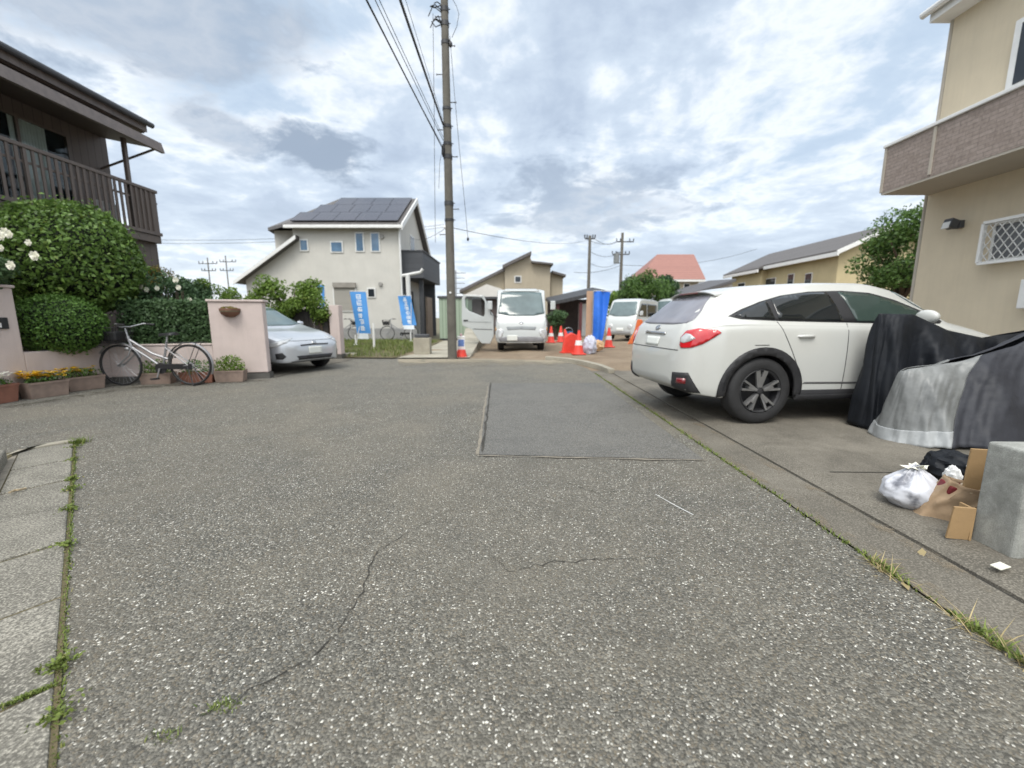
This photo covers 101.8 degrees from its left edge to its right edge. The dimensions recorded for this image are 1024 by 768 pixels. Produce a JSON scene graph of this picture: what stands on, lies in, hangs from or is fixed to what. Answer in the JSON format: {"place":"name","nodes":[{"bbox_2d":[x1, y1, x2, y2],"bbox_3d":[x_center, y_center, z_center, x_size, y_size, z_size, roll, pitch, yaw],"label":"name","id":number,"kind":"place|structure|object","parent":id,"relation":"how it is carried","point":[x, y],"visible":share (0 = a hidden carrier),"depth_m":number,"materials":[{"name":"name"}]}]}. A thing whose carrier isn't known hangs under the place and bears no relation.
{"place":"outdoors","nodes":[
{"label":"outdoors","id":0,"kind":"place"},
{"bbox_2d":[0,41,164,355],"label":"brown house","id":1,"kind":"structure","parent":0,"point":[57,129],"depth_m":8.23,"materials":[{"name":"wood"}]},
{"bbox_2d":[0,108,78,204],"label":"window","id":2,"kind":"structure","parent":1,"relation":"in","point":[13,126],"depth_m":8.08,"materials":[{"name":"black glass"}]},
{"bbox_2d":[271,359,350,376],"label":"carport floor","id":3,"kind":"structure","parent":0,"point":[278,369],"depth_m":9.34,"materials":[{"name":"concrete"}]},
{"bbox_2d":[133,265,174,295],"bbox_3d":[-8.077,-1.606,9.598,0.706,2.343,0.984,0,9,0],"label":"rose bush","id":4,"kind":"object","parent":3,"relation":"on","point":[160,268],"visible":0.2,"depth_m":9.36,"materials":[{"name":"green plant"}]},
{"bbox_2d":[122,270,202,307],"bbox_3d":[-6.142,-1.116,7.721,2.023,1.969,1.167,4,10,26],"label":"rose bush","id":5,"kind":"object","parent":3,"relation":"on","point":[184,289],"visible":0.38,"depth_m":7.70,"materials":[{"name":"green plant"}]},
{"bbox_2d":[151,278,202,299],"bbox_3d":[-7.616,-1.458,9.729,0.936,2.006,1.012,0,9,0],"label":"garden plant","id":6,"kind":"object","parent":3,"relation":"on","point":[196,286],"visible":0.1,"depth_m":9.66,"materials":[{"name":"green plant"}]},
{"bbox_2d":[198,283,212,300],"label":"garden plant","id":7,"kind":"object","parent":3,"relation":"on","point":[206,294],"visible":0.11,"depth_m":9.85,"materials":[{"name":"green plant"}]},
{"bbox_2d":[193,278,238,299],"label":"garden plant","id":8,"kind":"object","parent":3,"relation":"on","point":[209,284],"visible":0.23,"depth_m":9.98,"materials":[{"name":"green plant"}]},
{"bbox_2d":[210,283,241,299],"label":"garden plant","id":9,"kind":"object","parent":3,"relation":"on","point":[217,291],"visible":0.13,"depth_m":10.25,"materials":[{"name":"green plant"}]},
{"bbox_2d":[266,307,336,366],"bbox_3d":[-5.852,-1.085,9.283,4.098,1.386,1.969,4,10,25],"label":"parked car","id":10,"kind":"object","parent":3,"relation":"on","point":[291,341],"visible":0.37,"depth_m":8.48,"materials":[{"name":"silver metal"}]},
{"bbox_2d":[344,337,441,357],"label":"lawn","id":11,"kind":"structure","parent":0,"point":[376,354],"depth_m":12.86,"materials":[{"name":"plant"}]},
{"bbox_2d":[243,274,328,318],"bbox_3d":[-6.015,-1.820,11.256,2.367,2.243,1.234,0,9,0],"label":"leafy bush","id":12,"kind":"object","parent":11,"relation":"on","point":[291,305],"visible":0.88,"depth_m":10.93,"materials":[{"name":"green plant"}]},
{"bbox_2d":[289,309,329,333],"bbox_3d":[-7.134,-1.359,11.276,4.448,1.320,0.082,0,9,0],"label":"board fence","id":13,"kind":"object","parent":11,"relation":"on","point":[302,315],"visible":0.03,"depth_m":11.18,"materials":[{"name":"brown wood"}]},
{"bbox_2d":[302,289,331,330],"bbox_3d":[-5.126,-1.605,11.174,0.794,1.843,0.786,-7,11,-37],"label":"leafy bush","id":14,"kind":"object","parent":11,"relation":"on","point":[319,299],"visible":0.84,"depth_m":10.97,"materials":[{"name":"green plant"}]},
{"bbox_2d":[328,305,345,358],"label":"gate pier","id":15,"kind":"structure","parent":11,"relation":"on","point":[336,325],"depth_m":11.10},
{"bbox_2d":[350,291,370,344],"bbox_3d":[-5.739,-2.491,15.807,0.718,2.071,0.179,0,9,0],"label":"banner","id":16,"kind":"object","parent":11,"relation":"on","point":[359,306],"visible":0.94,"depth_m":15.75,"materials":[{"name":"blue fabric"}]},
{"bbox_2d":[380,318,418,339],"bbox_3d":[-5.277,-2.565,19.540,1.804,1.012,0.598,-2,9,-10],"label":"bicycle","id":17,"kind":"object","parent":11,"relation":"on","point":[385,323],"visible":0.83,"depth_m":19.48,"materials":[{"name":"metal"}]},
{"bbox_2d":[398,295,415,340],"bbox_3d":[-4.635,-2.888,18.375,0.797,2.039,0.177,0,9,0],"label":"banner","id":18,"kind":"object","parent":11,"relation":"on","point":[407,313],"visible":0.93,"depth_m":18.35,"materials":[{"name":"blue fabric"}]},
{"bbox_2d":[397,341,469,357],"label":"driveway","id":19,"kind":"structure","parent":0,"point":[442,346],"depth_m":12.12,"materials":[{"name":"concrete"}]},
{"bbox_2d":[413,334,431,353],"bbox_3d":[-2.651,-1.182,12.327,0.480,0.580,0.320,0,9,0],"label":"concrete post","id":20,"kind":"object","parent":19,"relation":"on","point":[422,343],"visible":1,"depth_m":12.18,"materials":[{"name":"beige concrete"}]},
{"bbox_2d":[457,334,466,357],"bbox_3d":[-1.393,-1.054,11.427,0.320,0.670,0.320,0,9,0],"label":"road marker","id":21,"kind":"object","parent":19,"relation":"on","point":[461,351],"visible":0.94,"depth_m":11.37,"materials":[{"name":"red plastic"}]},
{"bbox_2d":[0,0,949,317],"label":"sky","id":22,"kind":"structure","parent":0,"point":[708,130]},
{"bbox_2d":[0,318,1023,767],"bbox_3d":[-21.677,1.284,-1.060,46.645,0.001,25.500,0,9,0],"label":"road","id":23,"kind":"structure","parent":0,"point":[232,538],"depth_m":1.61,"materials":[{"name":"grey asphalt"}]},
{"bbox_2d":[0,450,7,473],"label":"kerb","id":24,"kind":"structure","parent":23,"relation":"on","point":[3,459],"depth_m":3.08,"materials":[{"name":"concrete"}]},
{"bbox_2d":[0,371,19,403],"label":"flower box","id":25,"kind":"object","parent":23,"relation":"on","point":[9,392],"visible":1,"depth_m":5.44,"materials":[{"name":"ceramic"}]},
{"bbox_2d":[0,227,38,288],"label":"rose bush","id":26,"kind":"object","parent":23,"relation":"on","point":[8,267],"visible":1,"depth_m":5.28,"materials":[{"name":"white plant"}]},
{"bbox_2d":[0,443,74,767],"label":"drain bed","id":27,"kind":"object","parent":23,"relation":"on","point":[51,760],"visible":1,"depth_m":1.46,"materials":[{"name":"soil"}]},
{"bbox_2d":[0,454,16,488],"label":"drain edge","id":28,"kind":"object","parent":27,"relation":"on","point":[6,470],"visible":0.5,"depth_m":3.02,"materials":[{"name":"grey concrete"}]},
{"bbox_2d":[0,443,72,767],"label":"drain covers","id":29,"kind":"object","parent":27,"relation":"on","point":[30,522],"visible":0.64,"depth_m":1.68,"materials":[{"name":"concrete"}]},
{"bbox_2d":[0,541,61,709],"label":"weeds","id":30,"kind":"object","parent":29,"relation":"on","point":[38,690],"visible":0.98,"depth_m":1.21,"materials":[{"name":"green plant"}]},
{"bbox_2d":[7,439,76,455],"bbox_3d":[-3.974,0.551,3.485,0.138,0.050,0.515,2,9,12],"label":"mortar fill","id":31,"kind":"object","parent":27,"relation":"on","point":[41,446],"visible":0.43,"depth_m":3.52,"materials":[{"name":"concrete"}]},
{"bbox_2d":[25,443,93,731],"bbox_3d":[-2.485,0.715,2.344,3.546,0.041,0.150,9,13,44],"label":"moss","id":32,"kind":"object","parent":27,"relation":"on","point":[52,666],"visible":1,"depth_m":1.31,"materials":[{"name":"green plant"}]},
{"bbox_2d":[48,443,77,765],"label":"weeds","id":33,"kind":"object","parent":27,"relation":"on","point":[67,588],"visible":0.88,"depth_m":1.52,"materials":[{"name":"green plant"}]},
{"bbox_2d":[13,368,69,398],"bbox_3d":[-6.569,-0.016,5.835,0.299,0.388,0.498,2,9,14],"label":"flower box","id":34,"kind":"object","parent":23,"relation":"on","point":[48,385],"visible":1,"depth_m":5.76,"materials":[{"name":"ceramic"}]},
{"bbox_2d":[14,288,112,355],"bbox_3d":[-6.898,-0.690,6.398,1.136,1.550,1.238,0,9,0],"label":"clipped shrub","id":35,"kind":"object","parent":23,"relation":"on","point":[50,323],"visible":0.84,"depth_m":6.10,"materials":[{"name":"green plant"}]},
{"bbox_2d":[0,192,155,314],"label":"round shrub","id":36,"kind":"object","parent":23,"relation":"on","point":[80,251],"visible":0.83,"depth_m":6.38,"materials":[{"name":"green plant"}]},
{"bbox_2d":[65,435,93,444],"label":"weeds","id":37,"kind":"object","parent":23,"relation":"on","point":[79,441],"visible":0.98,"depth_m":3.67,"materials":[{"name":"plant"}]},
{"bbox_2d":[60,365,105,391],"bbox_3d":[-6.622,-0.097,6.407,0.312,0.367,0.497,3,10,20],"label":"flower box","id":38,"kind":"object","parent":23,"relation":"on","point":[89,381],"visible":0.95,"depth_m":6.37,"materials":[{"name":"ceramic"}]},
{"bbox_2d":[0,284,273,398],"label":"garden wall","id":39,"kind":"structure","parent":23,"relation":"on","point":[243,334],"depth_m":7.13,"materials":[{"name":"pink concrete"}]},
{"bbox_2d":[113,295,235,343],"bbox_3d":[-5.891,-0.993,7.488,1.748,1.196,0.674,-2,9,-14],"label":"hedge","id":40,"kind":"object","parent":39,"relation":"on","point":[190,323],"visible":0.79,"depth_m":7.17,"materials":[{"name":"green plant"}]},
{"bbox_2d":[219,306,240,316],"bbox_3d":[-4.928,-1.256,7.228,0.330,0.196,0.167,-2,9,-14],"label":"wall pot","id":41,"kind":"object","parent":39,"relation":"attached to","point":[227,311],"depth_m":7.20,"materials":[{"name":"ceramic"}]},
{"bbox_2d":[97,323,213,385],"bbox_3d":[-5.783,-0.478,6.749,1.804,1.012,0.598,0,9,-2],"label":"bicycle","id":42,"kind":"object","parent":23,"relation":"on","point":[114,337],"visible":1,"depth_m":6.73,"materials":[{"name":"metal"}]},
{"bbox_2d":[137,359,176,384],"bbox_3d":[-5.959,-0.219,6.985,0.493,0.425,0.266,-2,9,-14],"label":"flower box","id":43,"kind":"object","parent":23,"relation":"on","point":[167,377],"visible":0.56,"depth_m":6.92,"materials":[{"name":"ceramic"}]},
{"bbox_2d":[144,695,247,744],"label":"weeds","id":44,"kind":"object","parent":23,"relation":"on","point":[218,702],"visible":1,"depth_m":1.18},
{"bbox_2d":[178,359,215,383],"bbox_3d":[-5.360,-0.223,7.080,0.527,0.403,0.274,-2,9,-14],"label":"flower box","id":45,"kind":"object","parent":23,"relation":"on","point":[197,378],"visible":0.56,"depth_m":7.02,"materials":[{"name":"ceramic"}]},
{"bbox_2d":[213,355,247,382],"bbox_3d":[-4.890,-0.279,7.218,0.496,0.470,0.276,-2,9,-14],"label":"flower box","id":46,"kind":"object","parent":23,"relation":"on","point":[229,373],"visible":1,"depth_m":7.15,"materials":[{"name":"ceramic"}]},
{"bbox_2d":[104,509,449,760],"bbox_3d":[-0.631,0.837,1.704,0.226,0.001,1.536,4,10,22],"label":"road crack","id":47,"kind":"object","parent":23,"relation":"on","point":[296,664],"visible":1,"depth_m":1.35,"materials":[{"name":"grey asphalt"}]},
{"bbox_2d":[233,198,439,336],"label":"white house","id":48,"kind":"structure","parent":23,"relation":"on","point":[341,248],"depth_m":20.42,"materials":[{"name":"white paint"}]},
{"bbox_2d":[299,239,308,250],"bbox_3d":[-10.079,-6.725,20.159,0.425,0.573,0.061,0,9,0],"label":"window","id":49,"kind":"structure","parent":48,"relation":"in","point":[304,245],"depth_m":20.13,"materials":[{"name":"blue glass"}]},
{"bbox_2d":[330,241,343,252],"bbox_3d":[-8.503,-6.645,20.172,0.619,0.541,0.061,0,9,0],"label":"window","id":50,"kind":"structure","parent":48,"relation":"in","point":[335,246],"depth_m":20.15,"materials":[{"name":"blue glass"}]},
{"bbox_2d":[332,283,355,311],"bbox_3d":[-8.243,-4.275,20.502,1.179,1.404,0.159,0,9,0],"label":"shutter window","id":51,"kind":"structure","parent":48,"relation":"in","point":[341,291],"depth_m":20.50,"materials":[{"name":"white metal"}]},
{"bbox_2d":[354,232,364,251],"bbox_3d":[-7.378,-6.867,20.136,0.436,0.927,0.061,0,9,0],"label":"window","id":52,"kind":"structure","parent":48,"relation":"in","point":[359,236],"depth_m":20.11,"materials":[{"name":"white glass"}]},
{"bbox_2d":[367,288,375,297],"bbox_3d":[-6.935,-4.498,20.516,0.414,0.489,0.061,0,9,0],"label":"window","id":53,"kind":"structure","parent":48,"relation":"in","point":[371,292],"depth_m":20.50,"materials":[{"name":"white metal"}]},
{"bbox_2d":[370,232,380,251],"bbox_3d":[-6.622,-6.867,20.136,0.464,0.927,0.061,0,9,0],"label":"window","id":54,"kind":"structure","parent":48,"relation":"in","point":[374,236],"depth_m":20.10,"materials":[{"name":"blue glass"}]},
{"bbox_2d":[343,328,417,339],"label":"block wall","id":55,"kind":"structure","parent":23,"relation":"on","point":[377,334],"depth_m":20.17,"materials":[{"name":"grey concrete"}]},
{"bbox_2d":[428,0,458,358],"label":"utility pole","id":56,"kind":"object","parent":23,"relation":"on","point":[446,150],"visible":0.99,"depth_m":10.38,"materials":[{"name":"concrete"}]},
{"bbox_2d":[366,0,442,148],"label":"overhead cable","id":57,"kind":"object","parent":56,"relation":"attached to","point":[403,71],"visible":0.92,"depth_m":7.49,"materials":[{"name":"black rubber"}]},
{"bbox_2d":[375,0,442,139],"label":"overhead cable","id":58,"kind":"object","parent":56,"relation":"attached to","point":[405,63],"visible":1,"depth_m":7.35,"materials":[{"name":"rubber"}]},
{"bbox_2d":[399,0,442,124],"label":"overhead cable","id":59,"kind":"object","parent":56,"relation":"attached to","point":[410,30],"visible":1,"depth_m":7.33,"materials":[{"name":"black rubber"}]},
{"bbox_2d":[433,38,435,241],"bbox_3d":[-1.915,-6.197,10.245,0.102,5.200,0.016,-1,9,-8],"label":"overhead cable","id":60,"kind":"object","parent":56,"relation":"attached to","point":[434,134],"visible":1,"depth_m":10.28,"materials":[{"name":"black rubber"}]},
{"bbox_2d":[464,328,483,356],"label":"retaining kerb","id":61,"kind":"structure","parent":23,"relation":"on","point":[473,344],"depth_m":14.45,"materials":[{"name":"concrete"}]},
{"bbox_2d":[398,359,566,365],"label":"curb","id":62,"kind":"structure","parent":23,"relation":"on","point":[416,361],"depth_m":10.72,"materials":[{"name":"grey concrete"}]},
{"bbox_2d":[476,383,488,454],"bbox_3d":[-0.339,0.273,5.204,0.041,0.001,3.752,0,9,-2],"label":"patch seam","id":63,"kind":"object","parent":23,"relation":"on","point":[480,437],"visible":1,"depth_m":4.14,"materials":[{"name":"grey asphalt"}]},
{"bbox_2d":[477,455,699,459],"bbox_3d":[0.610,0.582,3.273,1.784,0.001,0.045,1,9,4],"label":"patch seam","id":64,"kind":"object","parent":23,"relation":"on","point":[591,457],"visible":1,"depth_m":3.28,"materials":[{"name":"grey asphalt"}]},
{"bbox_2d":[479,383,702,458],"bbox_3d":[0.557,0.287,5.145,1.885,0.001,3.830,0,9,0],"label":"road patch","id":65,"kind":"object","parent":23,"relation":"on","point":[572,419],"visible":1,"depth_m":4.27,"materials":[{"name":"grey asphalt"}]},
{"bbox_2d":[612,233,633,288],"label":"utility pole","id":66,"kind":"object","parent":23,"relation":"on","point":[616,256],"visible":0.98,"depth_m":44.27,"materials":[{"name":"concrete"}]},
{"bbox_2d":[622,254,704,294],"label":"red roof house","id":67,"kind":"structure","parent":23,"relation":"on","point":[684,270],"depth_m":42.13,"materials":[{"name":"tile"}]},
{"bbox_2d":[592,371,1023,658],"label":"gutter","id":68,"kind":"object","parent":23,"relation":"on","point":[960,590],"visible":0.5,"depth_m":2.10,"materials":[{"name":"concrete"}]},
{"bbox_2d":[596,374,1023,662],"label":"weeds","id":69,"kind":"object","parent":23,"relation":"on","point":[784,500],"visible":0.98,"depth_m":2.30,"materials":[{"name":"green plant"}]},
{"bbox_2d":[613,370,1023,601],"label":"yard lip","id":70,"kind":"object","parent":23,"relation":"on","point":[973,560],"visible":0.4,"depth_m":2.35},
{"bbox_2d":[612,373,1023,603],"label":"gutter joint","id":71,"kind":"object","parent":70,"relation":"on","point":[863,513],"depth_m":2.26,"materials":[{"name":"grey concrete"}]},
{"bbox_2d":[857,549,1023,677],"bbox_3d":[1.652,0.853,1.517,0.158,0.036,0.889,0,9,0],"label":"weeds","id":72,"kind":"object","parent":23,"relation":"on","point":[976,626],"visible":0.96,"depth_m":1.47,"materials":[{"name":"green plant"}]},
{"bbox_2d":[459,251,565,333],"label":"beige house","id":73,"kind":"structure","parent":0,"point":[524,271],"depth_m":30.12,"materials":[{"name":"paint"}]},
{"bbox_2d":[401,330,632,372],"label":"dirt","id":74,"kind":"structure","parent":0,"point":[618,356],"depth_m":12.66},
{"bbox_2d":[437,296,472,340],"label":"green shed","id":75,"kind":"structure","parent":74,"relation":"on","point":[460,328],"depth_m":19.86,"materials":[{"name":"grey metal"}]},
{"bbox_2d":[462,289,555,349],"bbox_3d":[-0.124,-2.395,15.476,3.027,2.039,4.580,0,9,0],"label":"van","id":76,"kind":"object","parent":74,"relation":"on","point":[521,316],"visible":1,"depth_m":13.47,"materials":[{"name":"white paint"}]},
{"bbox_2d":[546,309,567,339],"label":"dark shrub","id":77,"kind":"object","parent":74,"relation":"on","point":[558,321],"visible":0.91,"depth_m":20.57,"materials":[{"name":"green plant"}]},
{"bbox_2d":[559,333,576,352],"bbox_3d":[1.790,-1.260,12.707,0.620,0.614,0.240,-3,10,-17],"label":"red barrier","id":78,"kind":"object","parent":74,"relation":"on","point":[569,341],"visible":0.69,"depth_m":12.63,"materials":[{"name":"plastic"}]},
{"bbox_2d":[546,287,604,337],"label":"open shed","id":79,"kind":"structure","parent":74,"relation":"on","point":[572,304],"depth_m":25.43,"materials":[{"name":"brown metal"}]},
{"bbox_2d":[571,330,585,354],"bbox_3d":[1.952,-1.216,12.161,0.399,0.700,0.399,0,9,0],"label":"traffic cone","id":80,"kind":"object","parent":74,"relation":"on","point":[578,348],"visible":1,"depth_m":12.08,"materials":[{"name":"red plastic"}]},
{"bbox_2d":[545,356,614,372],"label":"kerb","id":81,"kind":"structure","parent":74,"relation":"on","point":[600,367],"depth_m":9.70,"materials":[{"name":"concrete"}]},
{"bbox_2d":[582,335,596,353],"bbox_3d":[2.347,-1.202,12.565,0.457,0.564,0.456,0,9,0],"label":"plastic bag","id":82,"kind":"object","parent":74,"relation":"on","point":[589,344],"visible":0.99,"depth_m":12.44,"materials":[{"name":"white plastic"}]},
{"bbox_2d":[584,235,595,287],"bbox_3d":[6.826,-9.001,37.043,1.040,8.270,0.340,0,9,0],"label":"utility pole","id":83,"kind":"object","parent":74,"relation":"on","point":[589,264],"visible":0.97,"depth_m":36.62,"materials":[{"name":"concrete"}]},
{"bbox_2d":[585,291,594,336],"bbox_3d":[2.627,-2.204,14.436,0.260,1.950,0.846,0,9,0],"label":"plywood board","id":84,"kind":"object","parent":74,"relation":"on","point":[589,301],"visible":0.61,"depth_m":13.98,"materials":[{"name":"beige wood"}]},
{"bbox_2d":[592,290,609,340],"bbox_3d":[2.997,-2.123,13.838,0.660,1.980,0.159,0,9,0],"label":"blue sheet","id":85,"kind":"object","parent":74,"relation":"on","point":[600,305],"visible":0.85,"depth_m":13.80,"materials":[{"name":"plastic"}]},
{"bbox_2d":[604,328,614,346],"bbox_3d":[3.521,-1.690,15.123,0.399,0.700,0.399,0,9,0],"label":"traffic cone","id":86,"kind":"object","parent":74,"relation":"on","point":[608,342],"visible":0.94,"depth_m":15.04,"materials":[{"name":"red plastic"}]},
{"bbox_2d":[607,290,617,316],"bbox_3d":[7.437,-5.146,29.653,3.231,3.000,2.493,0,9,0],"label":"green tree","id":87,"kind":"object","parent":74,"relation":"on","point":[612,295],"visible":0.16,"depth_m":28.95,"materials":[{"name":"green plant"}]},
{"bbox_2d":[606,299,657,339],"bbox_3d":[5.885,-3.132,20.208,1.840,1.940,3.360,7,11,35],"label":"van","id":88,"kind":"object","parent":74,"relation":"on","point":[624,315],"visible":0.7,"depth_m":19.09,"materials":[{"name":"white paint"}]},
{"bbox_2d":[614,267,675,300],"bbox_3d":[8.429,-5.230,26.484,3.866,4.168,3.454,0,9,0],"label":"green tree","id":89,"kind":"object","parent":74,"relation":"on","point":[641,289],"visible":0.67,"depth_m":25.69,"materials":[{"name":"green plant"}]},
{"bbox_2d":[658,298,671,310],"bbox_3d":[9.995,-3.925,24.431,3.763,2.173,2.061,-3,10,-20],"label":"van","id":90,"kind":"object","parent":74,"relation":"on","point":[662,303],"visible":0.04,"depth_m":24.03,"materials":[{"name":"white paint"}]},
{"bbox_2d":[649,274,682,301],"bbox_3d":[10.321,-5.351,27.980,2.303,3.933,2.802,-7,11,-37],"label":"green tree","id":91,"kind":"object","parent":74,"relation":"on","point":[670,279],"visible":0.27,"depth_m":26.97,"materials":[{"name":"green plant"}]},
{"bbox_2d":[844,199,923,298],"bbox_3d":[13.281,-3.642,14.010,3.206,4.973,3.571,0,9,0],"label":"green tree","id":92,"kind":"object","parent":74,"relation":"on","point":[895,274],"visible":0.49,"depth_m":13.97,"materials":[{"name":"green plant"}]},
{"bbox_2d":[650,279,735,299],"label":"grey roof house","id":93,"kind":"structure","parent":0,"point":[712,284],"depth_m":33.41,"materials":[{"name":"tile"}]},
{"bbox_2d":[723,223,916,297],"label":"house","id":94,"kind":"structure","parent":0,"point":[824,261],"depth_m":30.99,"materials":[{"name":"paint"}]},
{"bbox_2d":[621,371,1023,570],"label":"yard","id":95,"kind":"structure","parent":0,"point":[823,435],"depth_m":3.54,"materials":[{"name":"concrete"}]},
{"bbox_2d":[631,283,989,422],"bbox_3d":[3.597,-0.455,5.010,4.056,1.432,2.035,-1,9,-7],"label":"parked car","id":96,"kind":"object","parent":95,"relation":"on","point":[756,354],"visible":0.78,"depth_m":4.17,"materials":[{"name":"white paint"}]},
{"bbox_2d":[879,462,937,509],"bbox_3d":[2.282,0.567,2.360,0.306,0.254,0.264,0,9,0],"label":"white bag","id":97,"kind":"object","parent":95,"relation":"on","point":[912,486],"visible":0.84,"depth_m":2.31,"materials":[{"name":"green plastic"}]},
{"bbox_2d":[846,314,1023,429],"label":"covered motorcycle","id":98,"kind":"object","parent":95,"relation":"on","point":[896,344],"visible":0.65,"depth_m":3.88,"materials":[{"name":"black fabric"}]},
{"bbox_2d":[919,449,968,479],"bbox_3d":[2.848,0.528,2.682,0.292,0.224,0.350,0,9,0],"label":"bag heap","id":99,"kind":"object","parent":95,"relation":"on","point":[949,463],"visible":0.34,"depth_m":2.66,"materials":[{"name":"black plastic"}]},
{"bbox_2d":[867,333,1023,448],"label":"covered motorcycle","id":100,"kind":"object","parent":95,"relation":"on","point":[975,400],"visible":0.98,"depth_m":3.45,"materials":[{"name":"grey fabric"}]},
{"bbox_2d":[913,474,979,520],"bbox_3d":[2.357,0.606,2.228,0.296,0.218,0.159,5,10,28],"label":"paper bag","id":101,"kind":"object","parent":95,"relation":"on","point":[947,494],"visible":0.52,"depth_m":2.19,"materials":[{"name":"brown paper"}]},
{"bbox_2d":[945,502,976,540],"bbox_3d":[2.160,0.661,2.026,0.097,0.170,0.096,2,9,11],"label":"cardboard piece","id":102,"kind":"object","parent":95,"relation":"on","point":[961,521],"visible":1,"depth_m":1.99,"materials":[{"name":"brown cardboard"}]},
{"bbox_2d":[962,448,987,489],"bbox_3d":[2.432,0.522,2.170,0.176,0.400,0.104,2,9,14],"label":"cardboard sheet","id":103,"kind":"object","parent":95,"relation":"on","point":[974,471],"visible":0.27,"depth_m":2.12,"materials":[{"name":"brown cardboard"}]},
{"bbox_2d":[972,441,1023,558],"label":"concrete block","id":104,"kind":"structure","parent":95,"relation":"on","point":[999,522],"depth_m":1.89,"materials":[{"name":"grey concrete"}]},
{"bbox_2d":[879,0,1023,335],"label":"cream house","id":105,"kind":"structure","parent":0,"point":[959,163],"depth_m":6.33,"materials":[{"name":"paint"}]},
{"bbox_2d":[975,213,1023,264],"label":"window","id":106,"kind":"structure","parent":105,"relation":"in","point":[1007,240],"depth_m":6.00,"materials":[{"name":"white metal"}]},
{"bbox_2d":[1005,17,1023,88],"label":"window","id":107,"kind":"structure","parent":105,"relation":"in","point":[1015,75],"depth_m":5.88,"materials":[{"name":"white metal"}]},
{"bbox_2d":[990,562,1010,569],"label":"litter","id":108,"kind":"object","parent":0,"point":[1000,565],"visible":1,"depth_m":1.78,"materials":[{"name":"white paper"}]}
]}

